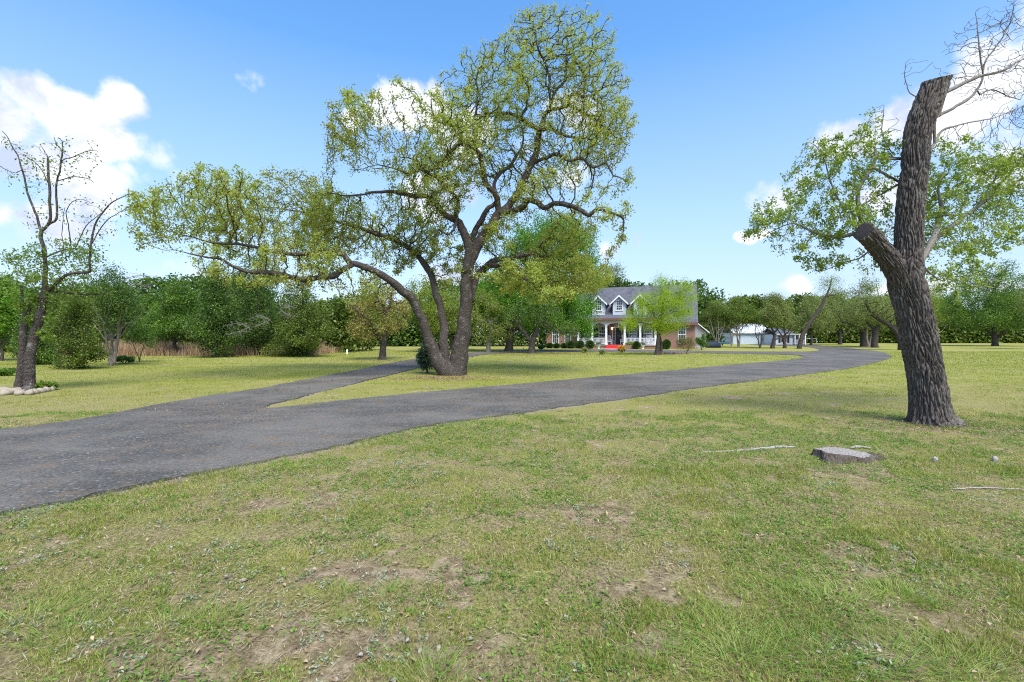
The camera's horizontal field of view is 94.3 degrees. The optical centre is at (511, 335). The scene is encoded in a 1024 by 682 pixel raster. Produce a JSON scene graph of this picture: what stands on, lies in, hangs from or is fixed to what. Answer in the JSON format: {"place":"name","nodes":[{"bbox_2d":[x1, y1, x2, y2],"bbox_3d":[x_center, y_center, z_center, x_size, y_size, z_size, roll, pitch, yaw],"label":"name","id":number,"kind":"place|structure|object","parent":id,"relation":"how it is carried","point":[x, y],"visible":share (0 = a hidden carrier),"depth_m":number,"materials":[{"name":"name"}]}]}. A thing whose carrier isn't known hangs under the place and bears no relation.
{"place":"outdoors","nodes":[
{"label":"outdoors","id":0,"kind":"place"},
{"bbox_2d":[57,336,341,355],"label":"tall dry grass","id":1,"kind":"structure","parent":0,"point":[162,350],"depth_m":35.98,"materials":[{"name":"beige plant"}]},
{"bbox_2d":[0,344,891,515],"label":"driveway","id":2,"kind":"structure","parent":0,"point":[86,448],"depth_m":8.24,"materials":[{"name":"grey asphalt"}]},
{"bbox_2d":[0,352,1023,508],"bbox_3d":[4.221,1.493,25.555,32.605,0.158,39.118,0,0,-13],"label":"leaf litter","id":3,"kind":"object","parent":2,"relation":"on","point":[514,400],"visible":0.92,"depth_m":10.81,"materials":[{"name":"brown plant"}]},
{"bbox_2d":[0,336,1023,681],"bbox_3d":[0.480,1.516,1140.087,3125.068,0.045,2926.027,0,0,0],"label":"ground","id":4,"kind":"structure","parent":0,"point":[654,586],"depth_m":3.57,"materials":[{"name":"green plant"}]},
{"bbox_2d":[0,389,13,395],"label":"border stone","id":5,"kind":"object","parent":4,"relation":"on","point":[3,392],"visible":0.91,"depth_m":12.11,"materials":[{"name":"stone"}]},
{"bbox_2d":[0,367,15,375],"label":"shrub","id":6,"kind":"object","parent":4,"relation":"on","point":[7,371],"visible":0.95,"depth_m":17.70,"materials":[{"name":"green plant"}]},
{"bbox_2d":[0,387,21,390],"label":"border stone","id":7,"kind":"object","parent":4,"relation":"on","point":[15,388],"visible":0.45,"depth_m":12.57,"materials":[{"name":"stone"}]},
{"bbox_2d":[14,389,24,395],"bbox_3d":[-12.617,1.451,12.181,0.233,0.169,0.360,0,0,-31],"label":"border stone","id":8,"kind":"object","parent":4,"relation":"on","point":[17,392],"visible":0.88,"depth_m":12.08,"materials":[{"name":"stone"}]},
{"bbox_2d":[0,272,46,360],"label":"maple tree","id":9,"kind":"object","parent":4,"relation":"on","point":[7,323],"visible":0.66,"depth_m":28.17,"materials":[{"name":"green plant"}]},
{"bbox_2d":[24,389,33,394],"bbox_3d":[-12.383,1.451,12.180,0.307,0.168,0.195,0,0,32],"label":"border stone","id":10,"kind":"object","parent":4,"relation":"on","point":[29,392],"visible":0.93,"depth_m":12.10,"materials":[{"name":"stone"}]},
{"bbox_2d":[7,306,67,364],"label":"cedar tree","id":11,"kind":"object","parent":4,"relation":"on","point":[42,357],"visible":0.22,"depth_m":24.92,"materials":[{"name":"green plant"}]},
{"bbox_2d":[37,388,46,392],"bbox_3d":[-12.500,1.456,12.616,0.196,0.158,0.290,0,0,-4],"label":"border stone","id":12,"kind":"object","parent":4,"relation":"on","point":[43,390],"visible":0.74,"depth_m":12.56,"materials":[{"name":"stone"}]},
{"bbox_2d":[32,380,59,388],"bbox_3d":[-12.832,1.375,13.059,0.597,0.342,0.561,0,0,0],"label":"ground plant","id":13,"kind":"object","parent":4,"relation":"on","point":[41,384],"visible":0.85,"depth_m":13.00,"materials":[{"name":"green plant"}]},
{"bbox_2d":[0,131,137,390],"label":"twin stemmed oak","id":14,"kind":"object","parent":4,"relation":"on","point":[25,378],"visible":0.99,"depth_m":12.87,"materials":[{"name":"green plant"}]},
{"bbox_2d":[42,280,111,369],"bbox_3d":[-20.129,-0.466,21.748,3.808,4.208,2.145,0,0,16],"label":"cedar tree","id":15,"kind":"object","parent":4,"relation":"on","point":[74,343],"visible":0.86,"depth_m":21.36,"materials":[{"name":"green plant"}]},
{"bbox_2d":[82,259,153,365],"bbox_3d":[-20.204,-1.094,24.144,4.190,5.507,2.574,0,0,34],"label":"juniper tree","id":16,"kind":"object","parent":4,"relation":"on","point":[109,311],"visible":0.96,"depth_m":23.82,"materials":[{"name":"green plant"}]},
{"bbox_2d":[122,273,154,288],"bbox_3d":[-17.454,-2.534,22.221,1.209,0.788,2.776,0,0,-36],"label":"dead bough","id":17,"kind":"object","parent":16,"relation":"attached to","point":[136,282],"visible":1,"depth_m":22.04,"materials":[{"name":"grey wood"}]},
{"bbox_2d":[116,355,135,363],"bbox_3d":[-21.130,1.282,25.916,1.084,0.492,0.998,0,0,0],"label":"shrub","id":18,"kind":"object","parent":4,"relation":"on","point":[125,358],"visible":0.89,"depth_m":25.83,"materials":[{"name":"green plant"}]},
{"bbox_2d":[120,316,157,361],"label":"tree","id":19,"kind":"object","parent":4,"relation":"on","point":[138,332],"visible":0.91,"depth_m":27.27,"materials":[{"name":"green plant"}]},
{"bbox_2d":[124,289,172,344],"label":"oak tree","id":20,"kind":"object","parent":4,"relation":"on","point":[152,297],"visible":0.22,"depth_m":41.58,"materials":[{"name":"green plant"}]},
{"bbox_2d":[140,272,202,353],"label":"oak tree","id":21,"kind":"object","parent":4,"relation":"on","point":[180,303],"visible":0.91,"depth_m":35.84,"materials":[{"name":"green plant"}]},
{"bbox_2d":[0,292,376,352],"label":"wood","id":22,"kind":"object","parent":4,"relation":"on","point":[342,340],"visible":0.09,"depth_m":43.11,"materials":[{"name":"green plant"}]},
{"bbox_2d":[175,261,245,357],"bbox_3d":[-20.887,-1.857,33.052,4.324,6.903,4.036,0,0,39],"label":"cedar tree","id":23,"kind":"object","parent":4,"relation":"on","point":[210,329],"visible":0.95,"depth_m":32.89,"materials":[{"name":"green plant"}]},
{"bbox_2d":[222,320,250,338],"bbox_3d":[-18.676,-0.418,32.177,1.790,1.256,1.572,0,0,-34],"label":"dead bough","id":24,"kind":"object","parent":23,"relation":"attached to","point":[237,325],"visible":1,"depth_m":32.29,"materials":[{"name":"grey wood"}]},
{"bbox_2d":[214,262,262,346],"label":"cedar tree","id":25,"kind":"object","parent":4,"relation":"on","point":[236,302],"visible":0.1,"depth_m":41.62,"materials":[{"name":"green plant"}]},
{"bbox_2d":[219,248,298,355],"bbox_3d":[-19.307,-2.558,36.478,6.602,8.484,6.839,0,0,0],"label":"cedar tree","id":26,"kind":"object","parent":4,"relation":"on","point":[269,312],"visible":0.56,"depth_m":36.13,"materials":[{"name":"green plant"}]},
{"bbox_2d":[250,312,271,327],"bbox_3d":[-16.932,-1.013,32.026,1.508,1.189,1.337,0,0,-42],"label":"dead bough","id":27,"kind":"object","parent":26,"relation":"attached to","point":[261,321],"visible":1,"depth_m":32.20,"materials":[{"name":"grey wood"}]},
{"bbox_2d":[256,273,341,356],"bbox_3d":[-14.952,-1.392,34.406,6.557,6.383,4.672,0,0,38],"label":"cedar tree","id":28,"kind":"object","parent":4,"relation":"on","point":[303,337],"visible":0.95,"depth_m":33.88,"materials":[{"name":"green plant"}]},
{"bbox_2d":[280,303,296,319],"bbox_3d":[-15.152,-1.612,32.211,1.217,1.218,2.229,0,0,-23],"label":"dead bough","id":29,"kind":"object","parent":28,"relation":"attached to","point":[287,305],"visible":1,"depth_m":32.05,"materials":[{"name":"grey wood"}]},
{"bbox_2d":[326,301,364,349],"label":"oak tree","id":30,"kind":"object","parent":4,"relation":"on","point":[347,326],"visible":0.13,"depth_m":45.12,"materials":[{"name":"green plant"}]},
{"bbox_2d":[2,271,729,346],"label":"wood","id":31,"kind":"object","parent":4,"relation":"on","point":[413,338],"visible":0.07,"depth_m":67.64,"materials":[{"name":"green plant"}]},
{"bbox_2d":[349,292,396,348],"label":"oak tree","id":32,"kind":"object","parent":4,"relation":"on","point":[374,315],"visible":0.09,"depth_m":48.17,"materials":[{"name":"green plant"}]},
{"bbox_2d":[341,276,413,359],"bbox_3d":[-8.481,-1.155,30.317,4.808,5.452,4.462,0,0,0],"label":"rusty oak","id":33,"kind":"object","parent":4,"relation":"on","point":[384,330],"visible":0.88,"depth_m":30.00,"materials":[{"name":"green plant"}]},
{"bbox_2d":[121,0,638,375],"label":"live oak","id":34,"kind":"object","parent":4,"relation":"on","point":[537,276],"visible":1,"depth_m":17.65,"materials":[{"name":"green plant"}]},
{"bbox_2d":[415,341,431,373],"bbox_3d":[-3.339,0.794,19.000,1.116,1.457,0.955,0,0,0],"label":"evergreen shrub","id":35,"kind":"object","parent":4,"relation":"on","point":[422,357],"visible":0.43,"depth_m":18.86,"materials":[{"name":"green plant"}]},
{"bbox_2d":[402,274,458,334],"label":"oak tree","id":36,"kind":"object","parent":4,"relation":"on","point":[434,325],"visible":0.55,"depth_m":43.59,"materials":[{"name":"green plant"}]},
{"bbox_2d":[416,287,479,349],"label":"oak tree","id":37,"kind":"object","parent":4,"relation":"on","point":[450,335],"visible":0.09,"depth_m":50.72,"materials":[{"name":"green plant"}]},
{"bbox_2d":[443,285,516,351],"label":"post oak","id":38,"kind":"object","parent":4,"relation":"on","point":[490,324],"visible":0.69,"depth_m":44.10,"materials":[{"name":"green plant"}]},
{"bbox_2d":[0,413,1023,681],"bbox_3d":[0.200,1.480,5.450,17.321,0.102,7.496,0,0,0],"label":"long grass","id":39,"kind":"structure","parent":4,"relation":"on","point":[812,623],"depth_m":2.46,"materials":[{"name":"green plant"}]},
{"bbox_2d":[0,452,1023,681],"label":"silver weed","id":40,"kind":"object","parent":4,"relation":"on","point":[311,636],"visible":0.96,"depth_m":2.98,"materials":[{"name":"green plant"}]},
{"bbox_2d":[0,413,1023,681],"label":"dead leaves","id":41,"kind":"object","parent":4,"relation":"on","point":[500,525],"visible":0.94,"depth_m":3.22,"materials":[{"name":"brown plant"}]},
{"bbox_2d":[0,408,1023,681],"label":"clover","id":42,"kind":"object","parent":4,"relation":"on","point":[672,458],"visible":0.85,"depth_m":4.05,"materials":[{"name":"green plant"}]},
{"bbox_2d":[0,413,1023,681],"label":"broad weeds","id":43,"kind":"object","parent":4,"relation":"on","point":[264,627],"visible":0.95,"depth_m":3.77,"materials":[{"name":"green plant"}]},
{"bbox_2d":[1,430,1023,681],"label":"straw","id":44,"kind":"object","parent":4,"relation":"on","point":[517,556],"visible":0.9,"depth_m":3.22,"materials":[{"name":"beige plant"}]},
{"bbox_2d":[458,206,607,351],"bbox_3d":[1.619,-5.535,45.531,15.618,14.330,9.176,0,0,0],"label":"shade oak","id":45,"kind":"object","parent":4,"relation":"on","point":[570,315],"visible":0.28,"depth_m":44.20,"materials":[{"name":"green plant"}]},
{"bbox_2d":[500,292,581,353],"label":"forked oak","id":46,"kind":"object","parent":4,"relation":"on","point":[537,317],"visible":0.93,"depth_m":40.32,"materials":[{"name":"green plant"}]},
{"bbox_2d":[545,342,552,347],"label":"hedge","id":47,"kind":"object","parent":4,"relation":"on","point":[549,345],"visible":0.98,"depth_m":57.08,"materials":[{"name":"green plant"}]},
{"bbox_2d":[553,343,559,347],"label":"hedge","id":48,"kind":"object","parent":4,"relation":"on","point":[556,345],"visible":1,"depth_m":56.53,"materials":[{"name":"green plant"}]},
{"bbox_2d":[565,340,575,348],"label":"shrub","id":49,"kind":"object","parent":4,"relation":"on","point":[571,345],"visible":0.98,"depth_m":55.92,"materials":[{"name":"green plant"}]},
{"bbox_2d":[576,340,584,348],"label":"hedge","id":50,"kind":"object","parent":4,"relation":"on","point":[579,345],"visible":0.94,"depth_m":55.86,"materials":[{"name":"green plant"}]},
{"bbox_2d":[581,347,588,352],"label":"yucca","id":51,"kind":"object","parent":4,"relation":"on","point":[585,349],"visible":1,"depth_m":41.78,"materials":[{"name":"green plant"}]},
{"bbox_2d":[585,340,594,348],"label":"hedge","id":52,"kind":"object","parent":4,"relation":"on","point":[592,345],"visible":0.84,"depth_m":55.15,"materials":[{"name":"green plant"}]},
{"bbox_2d":[167,375,1019,681],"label":"pebbles","id":53,"kind":"object","parent":4,"relation":"on","point":[407,639],"visible":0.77,"depth_m":2.46,"materials":[{"name":"stone"}]},
{"bbox_2d":[600,258,629,287],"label":"oak tree","id":54,"kind":"object","parent":4,"relation":"on","point":[616,269],"visible":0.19,"depth_m":66.96,"materials":[{"name":"green plant"}]},
{"bbox_2d":[617,345,625,351],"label":"flowering bush","id":55,"kind":"object","parent":4,"relation":"on","point":[621,348],"visible":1,"depth_m":43.01,"materials":[{"name":"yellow plant"}]},
{"bbox_2d":[545,281,709,348],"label":"brick house","id":56,"kind":"structure","parent":4,"relation":"on","point":[616,302],"depth_m":57.68,"materials":[{"name":"brick"}]},
{"bbox_2d":[552,327,558,342],"bbox_3d":[5.544,-0.121,60.312,0.859,2.201,0.110,0,0,20],"label":"window","id":57,"kind":"structure","parent":56,"relation":"in","point":[555,339],"depth_m":60.34,"materials":[{"name":"white glass"}]},
{"bbox_2d":[599,327,604,340],"bbox_3d":[11.136,-0.266,58.298,0.980,1.731,0.110,0,0,20],"label":"window","id":58,"kind":"structure","parent":56,"relation":"in","point":[601,330],"depth_m":58.34,"materials":[{"name":"glass"}]},
{"bbox_2d":[615,328,621,344],"bbox_3d":[12.937,0.049,57.645,0.746,2.058,0.060,0,0,20],"label":"door","id":59,"kind":"structure","parent":56,"relation":"in","point":[618,333],"depth_m":57.64,"materials":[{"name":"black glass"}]},
{"bbox_2d":[629,327,636,340],"bbox_3d":[14.532,-0.266,57.062,0.980,1.731,0.110,0,0,20],"label":"window","id":60,"kind":"structure","parent":56,"relation":"in","point":[630,334],"depth_m":57.06,"materials":[{"name":"grey glass"}]},
{"bbox_2d":[644,326,651,340],"bbox_3d":[16.166,-0.266,56.467,0.980,1.731,0.110,0,0,20],"label":"window","id":61,"kind":"structure","parent":56,"relation":"in","point":[646,333],"depth_m":56.47,"materials":[{"name":"white glass"}]},
{"bbox_2d":[678,325,685,343],"bbox_3d":[19.734,-0.152,55.147,0.906,2.141,0.110,0,0,20],"label":"window","id":62,"kind":"structure","parent":56,"relation":"in","point":[682,331],"depth_m":55.17,"materials":[{"name":"white glass"}]},
{"bbox_2d":[624,341,633,348],"bbox_3d":[13.529,1.053,54.460,1.600,0.895,0.694,0,0,20],"label":"brick planter","id":63,"kind":"object","parent":4,"relation":"on","point":[627,345],"visible":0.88,"depth_m":54.30,"materials":[{"name":"brown brick"}]},
{"bbox_2d":[632,341,640,348],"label":"hedge","id":64,"kind":"object","parent":4,"relation":"on","point":[636,345],"visible":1,"depth_m":53.66,"materials":[{"name":"green plant"}]},
{"bbox_2d":[615,270,703,354],"bbox_3d":[11.619,-1.844,37.574,7.426,7.175,3.512,0,0,0],"label":"lime tree","id":65,"kind":"object","parent":4,"relation":"on","point":[659,324],"visible":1,"depth_m":37.28,"materials":[{"name":"green plant"}]},
{"bbox_2d":[662,339,670,348],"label":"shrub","id":66,"kind":"object","parent":4,"relation":"on","point":[667,342],"visible":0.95,"depth_m":52.49,"materials":[{"name":"green plant"}]},
{"bbox_2d":[675,334,697,353],"bbox_3d":[14.546,0.683,39.646,1.891,1.684,1.703,0,0,0],"label":"straggly shrub","id":67,"kind":"object","parent":4,"relation":"on","point":[683,341],"visible":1,"depth_m":39.52,"materials":[{"name":"brown plant"}]},
{"bbox_2d":[695,334,709,349],"bbox_3d":[20.305,0.614,50.816,1.544,1.820,1.143,0,0,0],"label":"round shrub","id":68,"kind":"object","parent":4,"relation":"on","point":[701,343],"visible":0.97,"depth_m":50.68,"materials":[{"name":"green plant"}]},
{"bbox_2d":[706,341,720,347],"bbox_3d":[25.182,1.054,60.016,2.337,0.892,1.464,0,0,0],"label":"covered heap","id":69,"kind":"object","parent":4,"relation":"on","point":[714,344],"visible":0.78,"depth_m":59.42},
{"bbox_2d":[698,298,739,341],"bbox_3d":[26.596,-1.716,61.135,5.639,6.708,4.550,0,0,-17],"label":"crape myrtle","id":70,"kind":"object","parent":4,"relation":"on","point":[722,313],"visible":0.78,"depth_m":60.49,"materials":[{"name":"green plant"}]},
{"bbox_2d":[719,306,742,346],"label":"crape myrtle","id":71,"kind":"object","parent":4,"relation":"on","point":[730,327],"visible":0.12,"depth_m":66.18,"materials":[{"name":"green plant"}]},
{"bbox_2d":[726,296,758,347],"bbox_3d":[29.033,-1.880,60.727,4.610,7.034,3.654,0,0,-28],"label":"crape myrtle","id":72,"kind":"object","parent":4,"relation":"on","point":[740,310],"visible":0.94,"depth_m":60.32,"materials":[{"name":"green plant"}]},
{"bbox_2d":[717,324,770,343],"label":"metal shed","id":73,"kind":"structure","parent":4,"relation":"on","point":[746,338],"depth_m":84.00,"materials":[{"name":"white paint"}]},
{"bbox_2d":[701,445,795,452],"bbox_3d":[3.115,1.494,6.243,1.417,0.044,0.076,0,0,-14],"label":"surface root","id":74,"kind":"object","parent":4,"relation":"on","point":[780,446],"visible":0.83,"depth_m":6.29,"materials":[{"name":"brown wood"}]},
{"bbox_2d":[748,308,766,347],"bbox_3d":[31.481,-0.954,60.735,2.798,5.178,4.074,0,0,42],"label":"crape myrtle","id":75,"kind":"object","parent":4,"relation":"on","point":[756,318],"visible":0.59,"depth_m":60.41,"materials":[{"name":"green plant"}]},
{"bbox_2d":[757,291,791,348],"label":"bushy oak","id":76,"kind":"object","parent":4,"relation":"on","point":[773,315],"visible":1,"depth_m":55.65,"materials":[{"name":"green plant"}]},
{"bbox_2d":[762,328,806,344],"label":"white cottage","id":77,"kind":"structure","parent":4,"relation":"on","point":[792,338],"depth_m":80.00,"materials":[{"name":"paint"}]},
{"bbox_2d":[775,297,799,347],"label":"bushy oak","id":78,"kind":"object","parent":4,"relation":"on","point":[787,320],"visible":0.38,"depth_m":57.04,"materials":[{"name":"green plant"}]},
{"bbox_2d":[793,292,832,344],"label":"cedar elm","id":79,"kind":"object","parent":4,"relation":"on","point":[818,318],"visible":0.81,"depth_m":74.49,"materials":[{"name":"green plant"}]},
{"bbox_2d":[796,271,848,348],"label":"leaning oak","id":80,"kind":"object","parent":4,"relation":"on","point":[805,329],"visible":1,"depth_m":55.11,"materials":[{"name":"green plant"}]},
{"bbox_2d":[809,287,856,344],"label":"spreading oak","id":81,"kind":"object","parent":4,"relation":"on","point":[831,301],"visible":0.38,"depth_m":81.18,"materials":[{"name":"green plant"}]},
{"bbox_2d":[810,447,885,464],"bbox_3d":[4.165,1.485,5.917,0.993,0.153,0.736,0,0,0],"label":"tree stump","id":82,"kind":"object","parent":4,"relation":"on","point":[832,454],"visible":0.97,"depth_m":5.77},
{"bbox_2d":[826,277,895,346],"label":"spreading oak","id":83,"kind":"object","parent":4,"relation":"on","point":[862,332],"visible":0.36,"depth_m":66.09,"materials":[{"name":"green plant"}]},
{"bbox_2d":[851,445,870,448],"bbox_3d":[4.641,1.494,6.364,0.274,0.042,0.105,0,0,5],"label":"surface root","id":84,"kind":"object","parent":4,"relation":"on","point":[856,446],"visible":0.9,"depth_m":6.37,"materials":[{"name":"grey wood"}]},
{"bbox_2d":[706,291,1023,342],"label":"wood","id":85,"kind":"object","parent":4,"relation":"on","point":[887,336],"visible":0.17,"depth_m":97.17,"materials":[{"name":"green plant"}]},
{"bbox_2d":[841,295,893,347],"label":"spreading oak","id":86,"kind":"object","parent":4,"relation":"on","point":[875,333],"visible":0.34,"depth_m":60.37,"materials":[{"name":"green plant"}]},
{"bbox_2d":[852,262,886,346],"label":"bare topped tree","id":87,"kind":"object","parent":4,"relation":"on","point":[867,341],"visible":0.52,"depth_m":65.88,"materials":[{"name":"green plant"}]},
{"bbox_2d":[740,0,1023,427],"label":"lopped oak","id":88,"kind":"object","parent":4,"relation":"on","point":[901,264],"visible":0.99,"depth_m":8.55,"materials":[{"name":"green plant"}]},
{"bbox_2d":[849,292,934,349],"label":"leaning oak","id":89,"kind":"object","parent":4,"relation":"on","point":[875,313],"visible":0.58,"depth_m":49.82,"materials":[{"name":"green plant"}]},
{"bbox_2d":[928,281,956,333],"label":"cedar elm","id":90,"kind":"object","parent":4,"relation":"on","point":[934,293],"visible":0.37,"depth_m":88.99,"materials":[{"name":"green plant"}]},
{"bbox_2d":[933,296,970,337],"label":"oak tree","id":91,"kind":"object","parent":4,"relation":"on","point":[954,314],"visible":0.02,"depth_m":98.41,"materials":[{"name":"green plant"}]},
{"bbox_2d":[934,259,1023,345],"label":"yard oak","id":92,"kind":"object","parent":4,"relation":"on","point":[996,307],"visible":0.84,"depth_m":68.63,"materials":[{"name":"green plant"}]},
{"bbox_2d":[952,487,1022,489],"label":"surface root","id":93,"kind":"object","parent":4,"relation":"on","point":[984,487],"visible":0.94,"depth_m":4.66,"materials":[{"name":"grey wood"}]},
{"bbox_2d":[992,456,998,461],"bbox_3d":[5.844,1.488,5.746,0.071,0.065,0.046,0,0,0],"label":"field stone","id":94,"kind":"object","parent":4,"relation":"on","point":[995,458],"visible":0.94,"depth_m":5.73,"materials":[{"name":"white stone"}]},
{"bbox_2d":[1007,280,1023,320],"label":"pale oak","id":95,"kind":"object","parent":4,"relation":"on","point":[1022,294],"visible":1,"depth_m":52.31,"materials":[{"name":"green plant"}]},
{"bbox_2d":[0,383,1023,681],"bbox_3d":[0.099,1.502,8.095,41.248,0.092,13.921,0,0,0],"label":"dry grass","id":96,"kind":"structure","parent":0,"point":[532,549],"depth_m":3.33,"materials":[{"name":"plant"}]},
{"bbox_2d":[0,0,1023,335],"label":"sky","id":97,"kind":"structure","parent":0,"point":[726,94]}
]}

